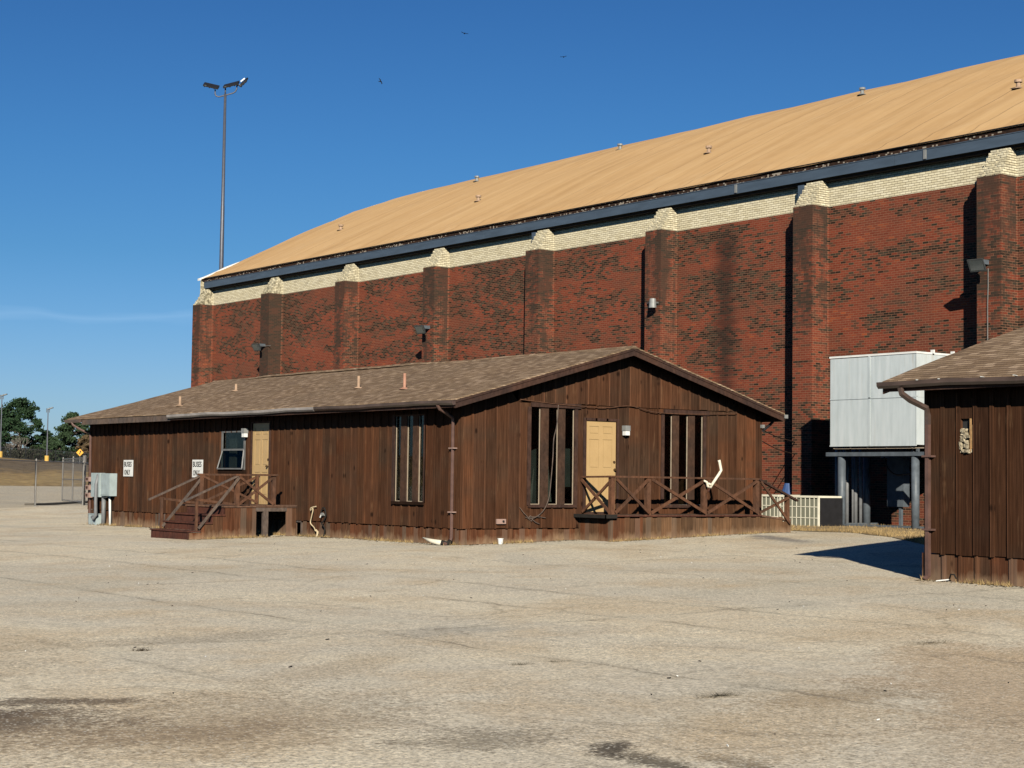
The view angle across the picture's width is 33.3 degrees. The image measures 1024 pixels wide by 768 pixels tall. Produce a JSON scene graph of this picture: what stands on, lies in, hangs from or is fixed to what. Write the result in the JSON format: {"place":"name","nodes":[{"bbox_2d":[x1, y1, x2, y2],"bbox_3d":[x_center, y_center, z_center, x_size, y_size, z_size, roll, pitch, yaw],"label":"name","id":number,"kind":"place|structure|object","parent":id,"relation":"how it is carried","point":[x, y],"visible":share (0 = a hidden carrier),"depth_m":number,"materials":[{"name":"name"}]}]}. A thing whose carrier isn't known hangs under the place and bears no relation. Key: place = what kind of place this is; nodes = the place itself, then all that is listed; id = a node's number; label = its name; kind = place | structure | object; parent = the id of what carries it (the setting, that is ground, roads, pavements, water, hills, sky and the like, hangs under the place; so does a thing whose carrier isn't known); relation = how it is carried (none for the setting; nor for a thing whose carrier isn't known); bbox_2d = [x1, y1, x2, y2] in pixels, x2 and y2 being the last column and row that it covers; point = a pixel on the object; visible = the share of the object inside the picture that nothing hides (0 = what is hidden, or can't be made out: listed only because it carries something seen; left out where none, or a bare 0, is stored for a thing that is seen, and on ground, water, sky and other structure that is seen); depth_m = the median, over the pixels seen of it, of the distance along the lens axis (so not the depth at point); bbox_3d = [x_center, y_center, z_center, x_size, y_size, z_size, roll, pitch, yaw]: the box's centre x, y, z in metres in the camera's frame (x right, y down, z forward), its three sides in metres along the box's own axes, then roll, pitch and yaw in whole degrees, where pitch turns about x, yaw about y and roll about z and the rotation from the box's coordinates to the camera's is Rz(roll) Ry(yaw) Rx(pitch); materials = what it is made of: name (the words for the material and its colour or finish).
{"place":"outdoors","nodes":[
{"label":"outdoors","id":0,"kind":"place"},
{"bbox_2d":[0,457,88,486],"bbox_3d":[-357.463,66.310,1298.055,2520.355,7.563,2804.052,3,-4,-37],"label":"hill","id":1,"kind":"structure","parent":0,"point":[51,473],"depth_m":218.62,"materials":[{"name":"brown plant"}]},
{"bbox_2d":[0,394,7,456],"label":"parking lamp","id":2,"kind":"object","parent":1,"relation":"on","point":[1,452],"visible":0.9,"depth_m":255.12,"materials":[{"name":"metal"}]},
{"bbox_2d":[0,410,32,457],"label":"pine tree","id":3,"kind":"object","parent":1,"relation":"on","point":[16,446],"visible":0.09,"depth_m":297.89,"materials":[{"name":"green plant"}]},
{"bbox_2d":[0,397,50,448],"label":"pine tree","id":4,"kind":"object","parent":1,"relation":"on","point":[24,410],"visible":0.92,"depth_m":291.28,"materials":[{"name":"green plant"}]},
{"bbox_2d":[22,445,41,459],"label":"evergreen tree","id":5,"kind":"object","parent":1,"relation":"on","point":[35,446],"visible":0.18,"depth_m":282.87,"materials":[{"name":"green plant"}]},
{"bbox_2d":[25,430,53,446],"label":"pine tree","id":6,"kind":"object","parent":1,"relation":"on","point":[31,444],"visible":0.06,"depth_m":299.87,"materials":[{"name":"green plant"}]},
{"bbox_2d":[1,446,88,464],"bbox_3d":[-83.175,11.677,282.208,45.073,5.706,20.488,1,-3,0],"label":"undergrowth","id":7,"kind":"object","parent":1,"relation":"on","point":[28,454],"visible":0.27,"depth_m":275.22,"materials":[{"name":"plant"}]},
{"bbox_2d":[37,436,57,460],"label":"evergreen tree","id":8,"kind":"object","parent":1,"relation":"on","point":[52,439],"visible":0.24,"depth_m":283.59,"materials":[{"name":"green plant"}]},
{"bbox_2d":[45,407,53,460],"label":"parking lamp","id":9,"kind":"object","parent":1,"relation":"on","point":[47,456],"visible":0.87,"depth_m":262.01,"materials":[{"name":"grey metal"}]},
{"bbox_2d":[41,441,74,461],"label":"evergreen tree","id":10,"kind":"object","parent":1,"relation":"on","point":[58,445],"visible":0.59,"depth_m":275.68,"materials":[{"name":"green plant"}]},
{"bbox_2d":[53,411,89,460],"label":"pine tree","id":11,"kind":"object","parent":1,"relation":"on","point":[66,433],"visible":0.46,"depth_m":287.06,"materials":[{"name":"green plant"}]},
{"bbox_2d":[76,449,83,463],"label":"road sign","id":12,"kind":"object","parent":1,"relation":"on","point":[79,452],"visible":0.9,"depth_m":254.92,"materials":[{"name":"yellow metal"}]},
{"bbox_2d":[74,435,88,462],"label":"brown tree","id":13,"kind":"object","parent":1,"relation":"on","point":[83,443],"visible":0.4,"depth_m":279.77,"materials":[{"name":"brown plant"}]},
{"bbox_2d":[0,486,1023,767],"bbox_3d":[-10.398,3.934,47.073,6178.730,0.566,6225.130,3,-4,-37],"label":"asphalt lot","id":14,"kind":"structure","parent":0,"point":[398,654],"depth_m":15.68,"materials":[{"name":"grey asphalt"}]},
{"bbox_2d":[0,459,88,507],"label":"chain link fence","id":15,"kind":"object","parent":14,"relation":"on","point":[54,495],"visible":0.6,"depth_m":71.28,"materials":[{"name":"silver metal"}]},
{"bbox_2d":[24,501,87,504],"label":"kerb","id":16,"kind":"structure","parent":14,"relation":"on","point":[52,503],"depth_m":77.09,"materials":[{"name":"grey concrete"}]},
{"bbox_2d":[61,456,86,502],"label":"chain link gate","id":17,"kind":"structure","parent":14,"relation":"on","point":[72,474],"depth_m":82.87,"materials":[{"name":"silver metal"}]},
{"bbox_2d":[83,455,85,504],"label":"gate post","id":18,"kind":"object","parent":14,"relation":"on","point":[84,457],"visible":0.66,"depth_m":77.26,"materials":[{"name":"grey metal"}]},
{"bbox_2d":[148,473,296,539],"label":"entry steps","id":19,"kind":"structure","parent":14,"relation":"on","point":[196,519],"depth_m":40.79,"materials":[{"name":"brown wood"}]},
{"bbox_2d":[203,78,247,269],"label":"light pole","id":20,"kind":"object","parent":14,"relation":"on","point":[221,253],"visible":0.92,"depth_m":111.07,"materials":[{"name":"metal"}]},
{"bbox_2d":[64,346,787,545],"bbox_3d":[-3.459,1.964,46.598,9.892,4.980,20.540,3,-4,-37],"label":"wooden cabin","id":21,"kind":"object","parent":14,"relation":"on","point":[467,445],"visible":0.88,"depth_m":39.75,"materials":[{"name":"brown wood"}]},
{"bbox_2d":[85,477,92,497],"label":"switch boxes","id":22,"kind":"object","parent":21,"relation":"attached to","point":[88,487],"visible":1,"depth_m":51.22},
{"bbox_2d":[88,473,116,524],"bbox_3d":[-12.117,3.400,50.462,0.294,1.560,1.600,3,-4,-37],"label":"meter cabinet","id":23,"kind":"object","parent":21,"relation":"attached to","point":[104,486],"visible":0.98,"depth_m":50.37,"materials":[{"name":"grey metal"}]},
{"bbox_2d":[123,460,132,475],"bbox_3d":[-11.040,2.421,49.277,0.014,0.470,0.640,3,-4,-37],"label":"bus sign","id":24,"kind":"object","parent":21,"relation":"attached to","point":[128,468],"visible":1,"depth_m":49.26,"materials":[{"name":"white metal"}]},
{"bbox_2d":[192,460,202,476],"bbox_3d":[-8.403,2.258,45.771,0.014,0.470,0.620,3,-4,-37],"label":"bus sign","id":25,"kind":"object","parent":21,"relation":"attached to","point":[197,466],"visible":1,"depth_m":45.79,"materials":[{"name":"white metal"}]},
{"bbox_2d":[217,431,246,473],"bbox_3d":[-7.227,1.760,44.224,0.176,1.101,1.440,3,-4,-37],"label":"window","id":26,"kind":"structure","parent":21,"relation":"in","point":[243,471],"depth_m":44.21,"materials":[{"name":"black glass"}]},
{"bbox_2d":[241,428,247,436],"bbox_3d":[-6.808,1.242,43.637,0.125,0.220,0.150,3,-4,-37],"label":"wall lamp","id":27,"kind":"object","parent":21,"relation":"attached to","point":[244,431],"visible":1,"depth_m":43.59,"materials":[{"name":"white paint"}]},
{"bbox_2d":[251,423,268,503],"bbox_3d":[-6.328,2.002,43.068,0.115,2.032,0.900,3,-4,-37],"label":"door","id":28,"kind":"structure","parent":21,"relation":"in","point":[260,454],"depth_m":43.07,"materials":[{"name":"beige paint"}]},
{"bbox_2d":[391,414,425,504],"bbox_3d":[-2.262,1.658,37.677,0.115,1.980,1.340,3,-4,-37],"label":"window","id":29,"kind":"structure","parent":21,"relation":"in","point":[416,417],"depth_m":37.76,"materials":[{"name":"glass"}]},
{"bbox_2d":[496,519,505,523],"bbox_3d":[-0.232,2.941,36.643,0.245,0.105,0.065,3,-4,-37],"label":"outlet box","id":30,"kind":"object","parent":21,"relation":"attached to","point":[500,521],"visible":1,"depth_m":36.62,"materials":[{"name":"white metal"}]},
{"bbox_2d":[519,405,558,523],"bbox_3d":[0.590,1.744,37.321,1.038,2.621,0.058,3,-4,-34],"label":"loose cable","id":31,"kind":"object","parent":21,"relation":"attached to","point":[529,517],"visible":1,"depth_m":37.43,"materials":[{"name":"rubber"},{"name":"plastic"}]},
{"bbox_2d":[526,402,581,507],"bbox_3d":[0.917,1.565,37.628,1.470,2.288,0.115,3,-4,-37],"label":"window","id":32,"kind":"structure","parent":21,"relation":"in","point":[543,407],"depth_m":37.58,"materials":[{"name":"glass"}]},
{"bbox_2d":[586,421,616,511],"bbox_3d":[1.993,1.849,38.419,0.910,2.032,0.115,3,-4,-37],"label":"door","id":33,"kind":"structure","parent":21,"relation":"in","point":[601,435],"depth_m":38.43,"materials":[{"name":"beige paint"}]},
{"bbox_2d":[622,426,630,434],"bbox_3d":[2.587,1.053,38.808,0.150,0.220,0.125,3,-4,-37],"label":"wall lamp","id":34,"kind":"object","parent":21,"relation":"attached to","point":[626,430],"visible":1,"depth_m":38.77,"materials":[{"name":"white paint"}]},
{"bbox_2d":[520,399,736,414],"bbox_3d":[2.777,0.557,39.008,6.501,0.182,0.042,3,-4,-37],"label":"loose cable","id":35,"kind":"object","parent":21,"relation":"attached to","point":[629,406],"visible":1,"depth_m":38.95,"materials":[{"name":"black rubber"}]},
{"bbox_2d":[660,409,709,507],"bbox_3d":[4.026,1.748,39.958,1.480,2.270,0.115,3,-4,-37],"label":"window","id":36,"kind":"structure","parent":21,"relation":"in","point":[690,423],"depth_m":39.88,"materials":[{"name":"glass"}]},
{"bbox_2d":[574,476,798,541],"bbox_3d":[4.072,3.134,39.218,5.968,2.010,1.190,3,-4,-37],"label":"ramp porch","id":37,"kind":"object","parent":21,"relation":"attached to","point":[610,525],"visible":0.62,"depth_m":38.24,"materials":[{"name":"brown wood"}]},
{"bbox_2d":[703,460,722,491],"bbox_3d":[4.559,2.084,38.875,0.542,0.742,0.108,3,-4,-37],"label":"bent pipe","id":38,"kind":"object","parent":37,"relation":"attached to","point":[709,485],"visible":1,"depth_m":38.86,"materials":[{"name":"beige plastic"}]},
{"bbox_2d":[762,441,794,454],"bbox_3d":[7.258,1.746,46.380,0.076,0.198,10.113,0,-3,14],"label":"service cable","id":39,"kind":"object","parent":21,"relation":"attached to","point":[778,449],"visible":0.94,"depth_m":45.98,"materials":[{"name":"black rubber"}]},
{"bbox_2d":[765,431,794,441],"bbox_3d":[7.262,1.421,46.398,0.076,0.108,10.113,0,-3,14],"label":"service cable","id":40,"kind":"object","parent":21,"relation":"attached to","point":[778,437],"visible":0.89,"depth_m":46.09,"materials":[{"name":"black rubber"}]},
{"bbox_3d":[-4.485,3.098,40.415,0.140,0.127,0.080,3,-4,-37],"label":"garden tap","id":41,"kind":"object","parent":21,"relation":"attached to","visible":0},
{"bbox_2d":[320,507,325,537],"bbox_3d":[-4.426,3.259,40.236,0.138,0.735,0.477,1,-3,-11],"label":"black hose","id":42,"kind":"object","parent":41,"relation":"hanging from","point":[323,520],"visible":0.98,"depth_m":40.31,"materials":[{"name":"rubber"}]},
{"bbox_2d":[423,537,440,544],"bbox_3d":[-1.657,3.324,36.193,0.629,0.161,0.150,-1,-4,31],"label":"downspout outlet","id":43,"kind":"object","parent":14,"relation":"on","point":[435,541],"visible":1,"depth_m":36.15,"materials":[{"name":"beige plastic"}]},
{"bbox_2d":[440,539,451,544],"bbox_3d":[-1.383,3.345,36.075,0.269,0.145,0.150,2,-3,-16],"label":"corrugated elbow","id":44,"kind":"object","parent":14,"relation":"on","point":[449,542],"visible":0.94,"depth_m":36.03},
{"bbox_2d":[498,538,503,543],"bbox_3d":[-0.243,3.337,36.357,0.128,0.125,0.128,3,-4,-37],"label":"white cup","id":45,"kind":"object","parent":14,"relation":"on","point":[500,540],"visible":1,"depth_m":36.31,"materials":[{"name":"plastic"}]},
{"bbox_2d":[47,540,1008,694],"bbox_3d":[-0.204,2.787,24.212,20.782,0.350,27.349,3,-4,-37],"label":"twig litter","id":46,"kind":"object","parent":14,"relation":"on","point":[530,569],"visible":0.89,"depth_m":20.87,"materials":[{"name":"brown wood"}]},
{"bbox_2d":[86,522,1011,586],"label":"base weeds","id":47,"kind":"object","parent":14,"relation":"on","point":[979,581],"visible":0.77,"depth_m":38.28,"materials":[{"name":"beige plant"}]},
{"bbox_2d":[83,524,1023,587],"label":"leaf litter","id":48,"kind":"object","parent":14,"relation":"on","point":[576,540],"visible":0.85,"depth_m":37.58,"materials":[{"name":"brown plant"}]},
{"bbox_2d":[191,55,1023,525],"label":"brick hall","id":49,"kind":"structure","parent":14,"relation":"on","point":[773,259],"depth_m":55.71,"materials":[{"name":"red brick"}]},
{"bbox_2d":[251,343,270,350],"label":"floodlight","id":50,"kind":"object","parent":49,"relation":"attached to","point":[256,346],"visible":1,"depth_m":76.38,"materials":[{"name":"grey metal"}]},
{"bbox_2d":[414,325,429,333],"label":"floodlight","id":51,"kind":"object","parent":49,"relation":"attached to","point":[419,329],"visible":1,"depth_m":65.93,"materials":[{"name":"grey metal"}]},
{"bbox_2d":[647,298,658,307],"bbox_3d":[4.594,-2.606,55.728,0.339,0.300,0.666,1,-3,-2],"label":"floodlight","id":52,"kind":"object","parent":49,"relation":"attached to","point":[652,302],"visible":1,"depth_m":55.43,"materials":[{"name":"white metal"}]},
{"bbox_2d":[967,258,988,339],"bbox_3d":[12.305,-0.914,44.970,0.584,4.755,0.490,3,-4,-37],"label":"floodlight","id":53,"kind":"object","parent":49,"relation":"attached to","point":[976,265],"visible":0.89,"depth_m":45.05,"materials":[{"name":"grey metal"}]},
{"bbox_2d":[695,689,738,697],"bbox_3d":[1.519,2.280,12.670,0.476,0.061,0.271,3,-4,-37],"label":"weed tuft","id":54,"kind":"object","parent":14,"relation":"on","point":[710,694],"visible":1,"depth_m":12.65,"materials":[{"name":"plant"}]},
{"bbox_2d":[762,494,778,516],"bbox_3d":[7.196,3.511,47.498,0.920,0.890,1.390,3,-4,-37],"label":"picket fence","id":55,"kind":"object","parent":14,"relation":"on","point":[767,501],"visible":0.25,"depth_m":46.95,"materials":[{"name":"white metal"}]},
{"bbox_2d":[908,640,948,644],"bbox_3d":[4.132,2.536,16.871,0.780,0.037,0.365,3,-4,-37],"label":"weed tuft","id":56,"kind":"object","parent":14,"relation":"on","point":[929,642],"visible":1,"depth_m":16.84,"materials":[{"name":"plant"}]},
{"bbox_2d":[876,327,1023,586],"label":"wooden cabin","id":57,"kind":"object","parent":14,"relation":"on","point":[972,406],"visible":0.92,"depth_m":24.79,"materials":[{"name":"brown wood"}]},
{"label":"pipe elbow","id":58,"kind":"object","parent":14,"relation":"on","visible":0},
{"bbox_2d":[310,506,316,529],"bbox_3d":[-4.722,3.198,40.724,0.069,0.606,0.305,3,-4,-37],"label":"drain hose","id":59,"kind":"object","parent":58,"relation":"attached to","point":[311,508],"visible":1,"depth_m":40.76,"materials":[{"name":"beige plastic"}]},
{"bbox_2d":[0,0,1023,448],"label":"sky","id":60,"kind":"structure","parent":0,"point":[111,132],"materials":[{"name":"blue"}]},
{"bbox_2d":[791,523,923,543],"bbox_3d":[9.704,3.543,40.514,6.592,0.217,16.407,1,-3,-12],"label":"dry grass","id":61,"kind":"structure","parent":0,"point":[918,539],"depth_m":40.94,"materials":[{"name":"beige plant"}]},
{"bbox_2d":[780,483,791,494],"bbox_3d":[8.219,3.584,51.050,0.460,1.250,0.460,3,-4,-37],"label":"blue drum","id":62,"kind":"object","parent":61,"relation":"on","point":[787,488],"visible":0.32,"depth_m":50.95,"materials":[{"name":"plastic"}]},
{"bbox_2d":[779,495,842,525],"bbox_3d":[8.074,3.459,46.289,0.970,0.880,1.440,3,-4,-37],"label":"condenser unit","id":63,"kind":"object","parent":61,"relation":"on","point":[806,510],"visible":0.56,"depth_m":45.80,"materials":[{"name":"white metal"}]},
{"bbox_2d":[826,445,923,528],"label":"steel platform","id":64,"kind":"structure","parent":61,"relation":"on","point":[842,471],"depth_m":46.23,"materials":[{"name":"metal"}]},
{"bbox_2d":[829,350,954,447],"bbox_3d":[10.732,0.456,46.061,3.100,2.500,3.040,3,-4,-37],"label":"duct housing","id":65,"kind":"object","parent":64,"relation":"on","point":[865,411],"visible":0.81,"depth_m":45.14,"materials":[{"name":"white paint"}]},
{"bbox_2d":[887,457,908,525],"bbox_3d":[10.517,3.021,46.650,0.250,2.040,0.570,3,-4,-37],"label":"electric panel","id":66,"kind":"object","parent":61,"relation":"on","point":[897,491],"visible":0.82,"depth_m":46.51,"materials":[{"name":"grey paint"}]}
]}

